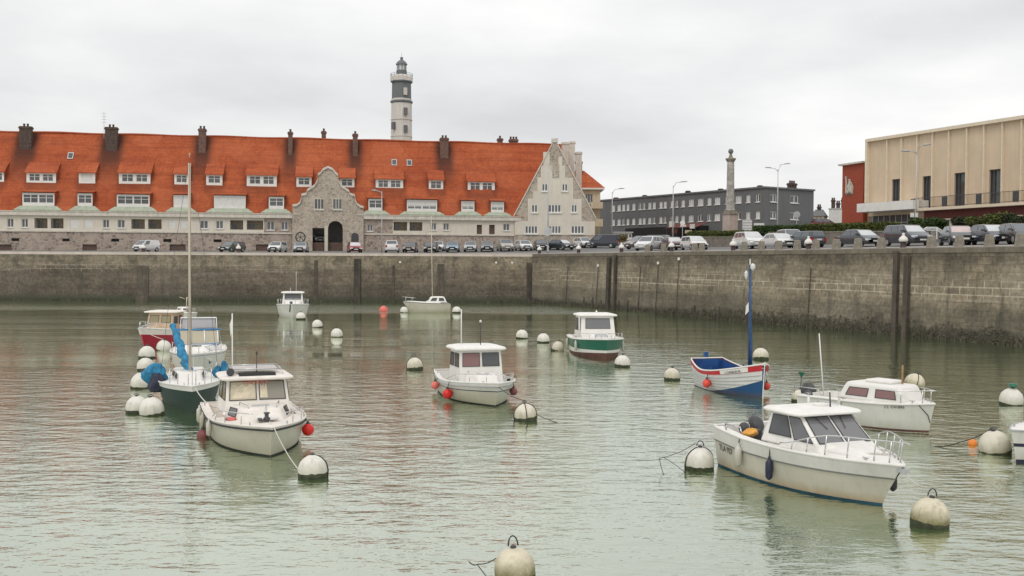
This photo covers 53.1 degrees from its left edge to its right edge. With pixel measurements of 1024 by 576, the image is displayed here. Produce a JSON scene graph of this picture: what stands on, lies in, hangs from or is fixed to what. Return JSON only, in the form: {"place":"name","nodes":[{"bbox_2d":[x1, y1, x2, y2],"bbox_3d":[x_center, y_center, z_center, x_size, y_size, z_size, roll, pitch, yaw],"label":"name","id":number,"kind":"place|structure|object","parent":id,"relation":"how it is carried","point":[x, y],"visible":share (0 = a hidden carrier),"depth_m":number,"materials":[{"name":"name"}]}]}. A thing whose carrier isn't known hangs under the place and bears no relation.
{"place":"outdoors","nodes":[
{"label":"outdoors","id":0,"kind":"place"},
{"bbox_2d":[0,242,1013,252],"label":"road","id":1,"kind":"structure","parent":0,"point":[593,249],"depth_m":139.20,"materials":[{"name":"asphalt"}]},
{"bbox_2d":[132,240,160,251],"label":"parked van","id":2,"kind":"object","parent":1,"relation":"on","point":[154,245],"visible":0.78,"depth_m":136.38,"materials":[{"name":"white paint"}]},
{"bbox_2d":[218,241,245,251],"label":"parked car","id":3,"kind":"object","parent":1,"relation":"on","point":[229,246],"visible":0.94,"depth_m":136.54,"materials":[{"name":"grey paint"}]},
{"bbox_2d":[267,242,287,251],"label":"parked car","id":4,"kind":"object","parent":1,"relation":"on","point":[278,246],"visible":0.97,"depth_m":137.32,"materials":[{"name":"white paint"}]},
{"bbox_2d":[293,242,308,251],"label":"parked car","id":5,"kind":"object","parent":1,"relation":"on","point":[300,246],"visible":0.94,"depth_m":136.03,"materials":[{"name":"silver paint"}]},
{"bbox_2d":[347,242,362,252],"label":"parked car","id":6,"kind":"object","parent":1,"relation":"on","point":[354,246],"visible":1,"depth_m":136.67,"materials":[{"name":"red paint"}]},
{"bbox_2d":[384,240,399,252],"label":"parked car","id":7,"kind":"object","parent":1,"relation":"on","point":[391,245],"visible":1,"depth_m":135.29,"materials":[{"name":"white paint"}]},
{"bbox_2d":[402,242,417,252],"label":"parked car","id":8,"kind":"object","parent":1,"relation":"on","point":[410,246],"visible":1,"depth_m":137.68,"materials":[{"name":"silver paint"}]},
{"bbox_2d":[423,242,438,251],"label":"parked car","id":9,"kind":"object","parent":1,"relation":"on","point":[427,246],"visible":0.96,"depth_m":137.62,"materials":[{"name":"black paint"}]},
{"bbox_2d":[445,241,459,251],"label":"parked car","id":10,"kind":"object","parent":1,"relation":"on","point":[452,245],"visible":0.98,"depth_m":138.05,"materials":[{"name":"blue paint"}]},
{"bbox_2d":[463,241,477,251],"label":"parked car","id":11,"kind":"object","parent":1,"relation":"on","point":[470,245],"visible":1,"depth_m":138.49,"materials":[{"name":"silver paint"}]},
{"bbox_2d":[480,241,493,250],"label":"parked car","id":12,"kind":"object","parent":1,"relation":"on","point":[486,245],"visible":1,"depth_m":138.93,"materials":[{"name":"grey paint"}]},
{"bbox_2d":[496,239,513,250],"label":"parked car","id":13,"kind":"object","parent":1,"relation":"on","point":[504,244],"visible":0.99,"depth_m":140.10,"materials":[{"name":"beige paint"}]},
{"bbox_2d":[514,240,532,250],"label":"parked car","id":14,"kind":"object","parent":1,"relation":"on","point":[523,244],"visible":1,"depth_m":140.82,"materials":[{"name":"white paint"}]},
{"bbox_2d":[533,240,546,249],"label":"parked car","id":15,"kind":"object","parent":1,"relation":"on","point":[541,243],"visible":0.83,"depth_m":141.78,"materials":[{"name":"black paint"}]},
{"bbox_2d":[544,162,558,252],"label":"street lamp","id":16,"kind":"object","parent":1,"relation":"on","point":[547,231],"visible":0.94,"depth_m":132.72,"materials":[{"name":"metal"}]},
{"bbox_2d":[549,239,574,249],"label":"parked car","id":17,"kind":"object","parent":1,"relation":"on","point":[562,244],"visible":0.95,"depth_m":142.54,"materials":[{"name":"paint"}]},
{"bbox_2d":[573,237,593,246],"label":"parked car","id":18,"kind":"object","parent":1,"relation":"on","point":[583,241],"visible":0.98,"depth_m":148.95,"materials":[{"name":"white paint"}]},
{"bbox_2d":[589,234,619,247],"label":"parked van","id":19,"kind":"object","parent":1,"relation":"on","point":[611,240],"visible":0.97,"depth_m":147.91,"materials":[{"name":"blue paint"}]},
{"bbox_2d":[624,236,641,248],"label":"parked car","id":20,"kind":"object","parent":1,"relation":"on","point":[630,243],"visible":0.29,"depth_m":124.99,"materials":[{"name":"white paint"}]},
{"bbox_2d":[634,236,663,250],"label":"parked car","id":21,"kind":"object","parent":1,"relation":"on","point":[653,242],"visible":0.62,"depth_m":112.50,"materials":[{"name":"white paint"}]},
{"bbox_2d":[660,237,680,249],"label":"parked car","id":22,"kind":"object","parent":1,"relation":"on","point":[667,240],"visible":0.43,"depth_m":110.64,"materials":[{"name":"white paint"}]},
{"bbox_2d":[680,236,707,249],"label":"parked car","id":23,"kind":"object","parent":1,"relation":"on","point":[686,241],"visible":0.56,"depth_m":106.18,"materials":[{"name":"white paint"}]},
{"bbox_2d":[702,236,733,246],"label":"garden wall","id":24,"kind":"structure","parent":1,"relation":"on","point":[718,241],"depth_m":116.44,"materials":[{"name":"stone"}]},
{"bbox_2d":[687,230,764,236],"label":"hedge","id":25,"kind":"object","parent":24,"relation":"on","point":[714,233],"visible":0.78,"depth_m":117.93,"materials":[{"name":"green plant"}]},
{"bbox_2d":[721,149,738,230],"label":"monument column","id":26,"kind":"structure","parent":1,"relation":"on","point":[730,217],"depth_m":117.38,"materials":[{"name":"grey stone"}]},
{"bbox_2d":[742,220,751,229],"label":"information board","id":27,"kind":"object","parent":1,"relation":"on","point":[746,224],"visible":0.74,"depth_m":121.53,"materials":[{"name":"metal"}]},
{"bbox_2d":[733,232,763,248],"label":"parked car","id":28,"kind":"object","parent":1,"relation":"on","point":[752,239],"visible":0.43,"depth_m":98.07,"materials":[{"name":"white paint"}]},
{"bbox_2d":[760,233,793,248],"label":"parked car","id":29,"kind":"object","parent":1,"relation":"on","point":[771,239],"visible":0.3,"depth_m":92.52,"materials":[{"name":"white paint"}]},
{"bbox_2d":[752,224,802,233],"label":"hedge","id":30,"kind":"object","parent":1,"relation":"on","point":[761,229],"visible":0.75,"depth_m":108.86,"materials":[{"name":"green plant"}]},
{"bbox_2d":[787,231,826,247],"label":"parked car","id":31,"kind":"object","parent":1,"relation":"on","point":[802,236],"visible":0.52,"depth_m":90.13,"materials":[{"name":"paint"}]},
{"bbox_2d":[768,231,927,243],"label":"garden wall","id":32,"kind":"structure","parent":1,"relation":"on","point":[830,235],"depth_m":99.10,"materials":[{"name":"stone"}]},
{"bbox_2d":[802,221,900,230],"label":"hedge","id":33,"kind":"object","parent":1,"relation":"on","point":[871,226],"visible":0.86,"depth_m":98.32,"materials":[{"name":"green plant"}]},
{"bbox_2d":[834,229,880,246],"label":"parked car","id":34,"kind":"object","parent":1,"relation":"on","point":[866,236],"visible":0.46,"depth_m":84.42,"materials":[{"name":"paint"}]},
{"bbox_2d":[882,225,932,245],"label":"parked car","id":35,"kind":"object","parent":1,"relation":"on","point":[913,234],"visible":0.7,"depth_m":79.06,"materials":[{"name":"paint"}]},
{"bbox_2d":[901,143,930,212],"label":"street lamp","id":36,"kind":"object","parent":1,"relation":"on","point":[916,152],"visible":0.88,"depth_m":95.82,"materials":[{"name":"metal"}]},
{"bbox_2d":[907,217,927,229],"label":"shrub","id":37,"kind":"object","parent":1,"relation":"on","point":[915,221],"visible":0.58,"depth_m":92.08,"materials":[{"name":"green plant"}]},
{"bbox_2d":[924,227,941,242],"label":"stair rail","id":38,"kind":"object","parent":1,"relation":"on","point":[936,233],"visible":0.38,"depth_m":84.79,"materials":[{"name":"white metal"}]},
{"bbox_2d":[921,216,949,229],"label":"shrub","id":39,"kind":"object","parent":1,"relation":"on","point":[941,223],"visible":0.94,"depth_m":90.32,"materials":[{"name":"green plant"}]},
{"bbox_2d":[938,226,976,245],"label":"parked car","id":40,"kind":"object","parent":1,"relation":"on","point":[948,234],"visible":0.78,"depth_m":73.48,"materials":[{"name":"paint"}]},
{"bbox_2d":[950,216,971,225],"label":"shrub","id":41,"kind":"object","parent":1,"relation":"on","point":[957,221],"visible":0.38,"depth_m":87.58,"materials":[{"name":"green plant"}]},
{"bbox_2d":[964,215,989,226],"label":"shrub","id":42,"kind":"object","parent":1,"relation":"on","point":[975,220],"visible":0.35,"depth_m":85.71,"materials":[{"name":"green plant"}]},
{"bbox_2d":[965,224,1011,244],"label":"parked car","id":43,"kind":"object","parent":1,"relation":"on","point":[980,231],"visible":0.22,"depth_m":71.43,"materials":[{"name":"blue paint"}]},
{"bbox_2d":[979,211,1013,223],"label":"shrub","id":44,"kind":"object","parent":1,"relation":"on","point":[995,218],"visible":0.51,"depth_m":84.53,"materials":[{"name":"green plant"}]},
{"bbox_2d":[995,223,1023,244],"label":"parked car","id":45,"kind":"object","parent":1,"relation":"on","point":[1010,231],"visible":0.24,"depth_m":69.36,"materials":[{"name":"black paint"}]},
{"bbox_2d":[1000,213,1023,222],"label":"shrub","id":46,"kind":"object","parent":1,"relation":"on","point":[1013,218],"visible":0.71,"depth_m":82.69,"materials":[{"name":"green plant"}]},
{"bbox_2d":[0,300,1023,575],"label":"water","id":47,"kind":"structure","parent":0,"point":[424,478],"depth_m":25.42,"materials":[{"name":"green liquid"}]},
{"bbox_2d":[125,393,144,413],"bbox_3d":[-12.191,3.821,33.297,0.731,0.809,0.731,-1,5,1],"label":"mooring buoy","id":48,"kind":"object","parent":47,"relation":"on","point":[133,403],"visible":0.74,"depth_m":33.01,"materials":[{"name":"plastic"}]},
{"bbox_2d":[130,370,147,388],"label":"mooring buoy","id":49,"kind":"object","parent":47,"relation":"on","point":[137,382],"visible":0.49,"depth_m":39.44,"materials":[{"name":"plastic"}]},
{"bbox_2d":[137,356,153,370],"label":"mooring buoy","id":50,"kind":"object","parent":47,"relation":"on","point":[143,363],"visible":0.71,"depth_m":46.00,"materials":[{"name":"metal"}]},
{"bbox_2d":[138,344,154,357],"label":"mooring buoy","id":51,"kind":"object","parent":47,"relation":"on","point":[147,351],"visible":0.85,"depth_m":51.94,"materials":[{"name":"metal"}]},
{"bbox_2d":[139,394,164,415],"bbox_3d":[-11.556,3.824,32.812,0.771,0.854,0.771,-6,6,-19],"label":"mooring buoy","id":52,"kind":"object","parent":47,"relation":"on","point":[150,405],"visible":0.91,"depth_m":32.55,"materials":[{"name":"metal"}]},
{"bbox_2d":[156,338,171,350],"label":"mooring buoy","id":53,"kind":"object","parent":47,"relation":"on","point":[161,345],"visible":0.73,"depth_m":56.37,"materials":[{"name":"plastic"}]},
{"bbox_2d":[138,310,192,348],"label":"motor boat","id":54,"kind":"object","parent":47,"relation":"on","point":[156,325],"visible":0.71,"depth_m":59.12,"materials":[{"name":"white paint"}]},
{"bbox_2d":[158,153,219,412],"bbox_3d":[-11.255,-0.157,35.724,2.200,8.974,6.637,0,1,-19],"label":"sailing boat","id":55,"kind":"object","parent":47,"relation":"on","point":[178,390],"visible":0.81,"depth_m":35.12,"materials":[{"name":"white paint"}]},
{"bbox_2d":[141,363,167,383],"bbox_3d":[-12.524,3.029,35.914,0.959,0.803,0.468,0,1,0],"label":"canvas bundle","id":56,"kind":"object","parent":55,"relation":"on","point":[149,371],"visible":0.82,"depth_m":35.76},
{"bbox_2d":[147,373,165,392],"bbox_3d":[-12.349,3.289,35.609,0.691,0.671,0.411,0,1,0],"label":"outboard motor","id":57,"kind":"object","parent":55,"relation":"hanging from","point":[153,385],"visible":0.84,"depth_m":35.47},
{"bbox_2d":[169,317,226,371],"bbox_3d":[-14.327,2.706,46.725,2.510,2.693,6.793,0,1,-14],"label":"motor boat","id":58,"kind":"object","parent":47,"relation":"on","point":[203,344],"visible":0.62,"depth_m":46.44,"materials":[{"name":"white paint"}]},
{"bbox_2d":[200,313,306,456],"bbox_3d":[-7.068,2.683,28.341,2.675,3.690,6.352,0,1,-21],"label":"motor boat","id":59,"kind":"object","parent":47,"relation":"on","point":[251,402],"visible":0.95,"depth_m":27.55,"materials":[{"name":"white paint"}]},
{"bbox_2d":[302,419,313,435],"bbox_3d":[-5.500,3.738,27.600,0.330,0.495,0.322,1,1,21],"label":"fender","id":60,"kind":"object","parent":59,"relation":"attached to","point":[307,428],"visible":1,"depth_m":27.50,"materials":[{"name":"red plastic"}]},
{"bbox_2d":[0,252,531,301],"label":"quay wall","id":61,"kind":"structure","parent":47,"relation":"in","point":[368,277],"depth_m":129.87,"materials":[{"name":"stone"}]},
{"bbox_2d":[276,288,308,317],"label":"motor boat","id":62,"kind":"object","parent":47,"relation":"on","point":[292,305],"visible":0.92,"depth_m":91.80,"materials":[{"name":"metal"}]},
{"bbox_2d":[298,453,328,479],"bbox_3d":[-4.562,4.132,23.437,0.676,0.706,0.676,-2,-2,20],"label":"mooring buoy","id":63,"kind":"object","parent":47,"relation":"on","point":[312,466],"visible":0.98,"depth_m":23.20,"materials":[{"name":"plastic"}]},
{"bbox_2d":[406,353,422,369],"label":"mooring buoy","id":64,"kind":"object","parent":47,"relation":"on","point":[414,363],"visible":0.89,"depth_m":46.97,"materials":[{"name":"plastic"}]},
{"bbox_2d":[402,216,453,312],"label":"sailing boat","id":65,"kind":"object","parent":47,"relation":"on","point":[436,304],"visible":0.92,"depth_m":101.53,"materials":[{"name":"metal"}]},
{"bbox_2d":[434,309,515,405],"bbox_3d":[-1.206,2.577,37.159,2.616,3.540,5.550,0,1,-17],"label":"motor boat","id":66,"kind":"object","parent":47,"relation":"on","point":[473,374],"visible":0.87,"depth_m":36.68,"materials":[{"name":"plastic"}]},
{"bbox_2d":[494,535,535,575],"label":"mooring buoy","id":67,"kind":"object","parent":47,"relation":"on","point":[512,560],"visible":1,"depth_m":15.78,"materials":[{"name":"plastic"}]},
{"bbox_2d":[516,328,527,338],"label":"mooring buoy","id":68,"kind":"object","parent":47,"relation":"on","point":[522,334],"visible":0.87,"depth_m":66.73,"materials":[{"name":"plastic"}]},
{"bbox_2d":[513,401,536,421],"bbox_3d":[0.413,3.920,32.108,0.705,0.780,0.705,-3,4,16],"label":"mooring buoy","id":69,"kind":"object","parent":47,"relation":"on","point":[525,412],"visible":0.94,"depth_m":31.87,"materials":[{"name":"plastic"}]},
{"bbox_2d":[537,332,549,342],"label":"mooring buoy","id":70,"kind":"object","parent":47,"relation":"on","point":[543,337],"visible":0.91,"depth_m":63.45,"materials":[{"name":"plastic"}]},
{"bbox_2d":[551,340,563,350],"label":"mooring buoy","id":71,"kind":"object","parent":47,"relation":"on","point":[558,345],"visible":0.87,"depth_m":57.64,"materials":[{"name":"plastic"}]},
{"bbox_2d":[567,310,623,358],"bbox_3d":[4.608,2.571,55.361,2.825,2.740,5.947,0,1,-6],"label":"motor boat","id":72,"kind":"object","parent":47,"relation":"on","point":[594,336],"visible":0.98,"depth_m":54.85,"materials":[{"name":"white paint"}]},
{"bbox_2d":[614,353,629,366],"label":"mooring buoy","id":73,"kind":"object","parent":47,"relation":"on","point":[622,360],"visible":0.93,"depth_m":48.69,"materials":[{"name":"plastic"}]},
{"bbox_2d":[664,366,679,380],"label":"mooring buoy","id":74,"kind":"object","parent":47,"relation":"on","point":[672,374],"visible":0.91,"depth_m":43.26,"materials":[{"name":"plastic"}]},
{"bbox_2d":[684,440,713,470],"bbox_3d":[4.502,4.079,24.578,0.710,0.867,0.710,2,6,7],"label":"mooring buoy","id":75,"kind":"object","parent":47,"relation":"on","point":[699,458],"visible":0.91,"depth_m":24.34,"materials":[{"name":"plastic"}]},
{"bbox_2d":[691,259,769,397],"bbox_3d":[8.580,1.607,39.599,2.164,5.460,4.508,0,1,-18],"label":"clinker boat","id":76,"kind":"object","parent":47,"relation":"on","point":[726,376],"visible":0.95,"depth_m":38.45,"materials":[{"name":"white wood"}]},
{"bbox_2d":[753,346,768,359],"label":"mooring buoy","id":77,"kind":"object","parent":47,"relation":"on","point":[760,353],"visible":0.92,"depth_m":52.75,"materials":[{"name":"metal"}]},
{"bbox_2d":[531,247,1023,345],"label":"quay wall","id":78,"kind":"structure","parent":47,"relation":"in","point":[972,294],"depth_m":79.69,"materials":[{"name":"stone"}]},
{"bbox_2d":[791,372,804,401],"bbox_3d":[10.361,3.623,36.774,0.581,1.195,0.578,6,-3,-1],"label":"mooring buoy","id":79,"kind":"object","parent":47,"relation":"on","point":[794,398],"visible":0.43,"depth_m":36.67,"materials":[{"name":"plastic"}]},
{"bbox_2d":[713,392,912,504],"bbox_3d":[6.833,3.530,22.789,2.370,2.401,5.671,0,1,-21],"label":"motor boat","id":80,"kind":"object","parent":47,"relation":"on","point":[829,449],"visible":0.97,"depth_m":22.12,"materials":[{"name":"white paint"}]},
{"bbox_2d":[735,439,741,466],"bbox_3d":[5.230,3.796,23.664,0.166,0.689,0.170,0,1,-6],"label":"fender","id":81,"kind":"object","parent":80,"relation":"attached to","point":[738,455],"visible":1,"depth_m":23.60,"materials":[{"name":"plastic"}]},
{"bbox_2d":[742,427,757,436],"bbox_3d":[5.588,3.375,24.005,0.367,0.206,0.258,1,1,22],"label":"oilskin","id":82,"kind":"object","parent":80,"relation":"in","point":[749,432],"visible":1,"depth_m":23.95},
{"bbox_2d":[765,449,772,479],"bbox_3d":[5.676,3.863,22.602,0.170,0.754,0.166,1,1,23],"label":"fender","id":83,"kind":"object","parent":80,"relation":"attached to","point":[768,469],"visible":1,"depth_m":22.55,"materials":[{"name":"plastic"}]},
{"bbox_2d":[794,333,935,432],"bbox_3d":[10.919,2.993,31.675,2.023,3.092,4.831,-1,2,-36],"label":"motor boat","id":84,"kind":"object","parent":47,"relation":"on","point":[887,404],"visible":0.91,"depth_m":30.49,"materials":[{"name":"white paint"}]},
{"bbox_2d":[903,372,924,388],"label":"mooring buoy","id":85,"kind":"object","parent":47,"relation":"on","point":[917,379],"visible":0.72,"depth_m":40.74,"materials":[{"name":"plastic"}]},
{"bbox_2d":[910,488,949,529],"bbox_3d":[7.908,4.214,19.343,0.707,0.880,0.707,5,1,0],"label":"mooring buoy","id":86,"kind":"object","parent":47,"relation":"on","point":[931,512],"visible":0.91,"depth_m":19.11,"materials":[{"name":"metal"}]},
{"bbox_2d":[978,427,1011,454],"bbox_3d":[12.686,4.081,26.917,0.799,0.884,0.799,-10,7,0],"label":"mooring buoy","id":87,"kind":"object","parent":47,"relation":"on","point":[993,441],"visible":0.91,"depth_m":26.65,"materials":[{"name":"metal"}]},
{"bbox_2d":[999,383,1023,405],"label":"mooring buoy","id":88,"kind":"object","parent":47,"relation":"on","point":[1012,396],"visible":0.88,"depth_m":35.99,"materials":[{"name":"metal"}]},
{"bbox_2d":[1009,421,1023,462],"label":"motor boat","id":89,"kind":"object","parent":47,"relation":"on","point":[1016,430],"visible":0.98,"depth_m":25.45,"materials":[{"name":"plastic"}]},
{"bbox_2d":[0,245,1023,253],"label":"pavement","id":90,"kind":"structure","parent":0,"point":[908,247],"depth_m":105.36,"materials":[{"name":"concrete"}]},
{"bbox_2d":[926,236,936,246],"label":"kerb stone","id":91,"kind":"object","parent":90,"relation":"on","point":[931,241],"visible":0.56,"depth_m":70.67,"materials":[{"name":"stone"}]},
{"bbox_2d":[954,235,964,246],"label":"kerb stone","id":92,"kind":"object","parent":90,"relation":"on","point":[959,241],"visible":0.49,"depth_m":68.41,"materials":[{"name":"stone"}]},
{"bbox_2d":[984,234,994,245],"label":"kerb stone","id":93,"kind":"object","parent":90,"relation":"on","point":[989,240],"visible":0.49,"depth_m":66.16,"materials":[{"name":"stone"}]},
{"bbox_2d":[1014,233,1023,245],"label":"kerb stone","id":94,"kind":"object","parent":90,"relation":"on","point":[1019,239],"visible":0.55,"depth_m":64.05,"materials":[{"name":"stone"}]},
{"bbox_2d":[0,0,1023,218],"label":"sky","id":95,"kind":"structure","parent":0,"point":[653,95],"materials":[{"name":"white"}]},
{"bbox_3d":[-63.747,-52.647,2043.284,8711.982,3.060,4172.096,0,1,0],"label":"ground","id":96,"kind":"structure","parent":0,"visible":0},
{"bbox_2d":[0,122,595,250],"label":"terrace house","id":97,"kind":"structure","parent":96,"relation":"on","point":[111,188],"depth_m":152.69,"materials":[{"name":"tile"}]},
{"bbox_2d":[170,244,185,250],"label":"cellar door","id":98,"kind":"structure","parent":97,"relation":"in","point":[178,247],"depth_m":148.70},
{"bbox_2d":[390,53,412,139],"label":"lighthouse","id":99,"kind":"object","parent":96,"relation":"on","point":[401,81],"visible":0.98,"depth_m":280.56,"materials":[{"name":"paint"}]},
{"bbox_2d":[582,162,604,234],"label":"apartment house","id":100,"kind":"structure","parent":96,"relation":"on","point":[592,189],"depth_m":183.66,"materials":[{"name":"beige stone"}]},
{"bbox_2d":[666,221,705,236],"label":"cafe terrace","id":101,"kind":"structure","parent":96,"relation":"on","point":[690,225],"depth_m":175.51,"materials":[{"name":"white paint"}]},
{"bbox_2d":[600,180,814,237],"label":"apartment block","id":102,"kind":"structure","parent":96,"relation":"on","point":[644,215],"depth_m":177.35,"materials":[{"name":"grey stone"}]},
{"bbox_2d":[813,204,828,218],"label":"distant house","id":103,"kind":"structure","parent":96,"relation":"on","point":[819,213],"depth_m":200.44,"materials":[{"name":"grey stone"}]},
{"bbox_2d":[828,198,841,222],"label":"distant house","id":104,"kind":"structure","parent":96,"relation":"on","point":[835,215],"depth_m":198.34,"materials":[{"name":"paint"}]},
{"bbox_2d":[838,115,1023,233],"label":"building","id":105,"kind":"structure","parent":96,"relation":"on","point":[971,169],"depth_m":102.39,"materials":[{"name":"concrete"}]},
{"bbox_2d":[893,179,899,200],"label":"window","id":106,"kind":"structure","parent":105,"relation":"in","point":[896,182],"depth_m":108.37,"materials":[{"name":"glass"}]},
{"bbox_2d":[924,176,930,207],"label":"balcony door","id":107,"kind":"structure","parent":105,"relation":"in","point":[927,179],"depth_m":104.47,"materials":[{"name":"glass"}]},
{"bbox_2d":[955,173,964,205],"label":"balcony door","id":108,"kind":"structure","parent":105,"relation":"in","point":[960,177],"depth_m":100.74,"materials":[{"name":"glass"}]},
{"bbox_2d":[990,169,1000,203],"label":"balcony door","id":109,"kind":"structure","parent":105,"relation":"in","point":[995,179],"depth_m":96.88,"materials":[{"name":"glass"}]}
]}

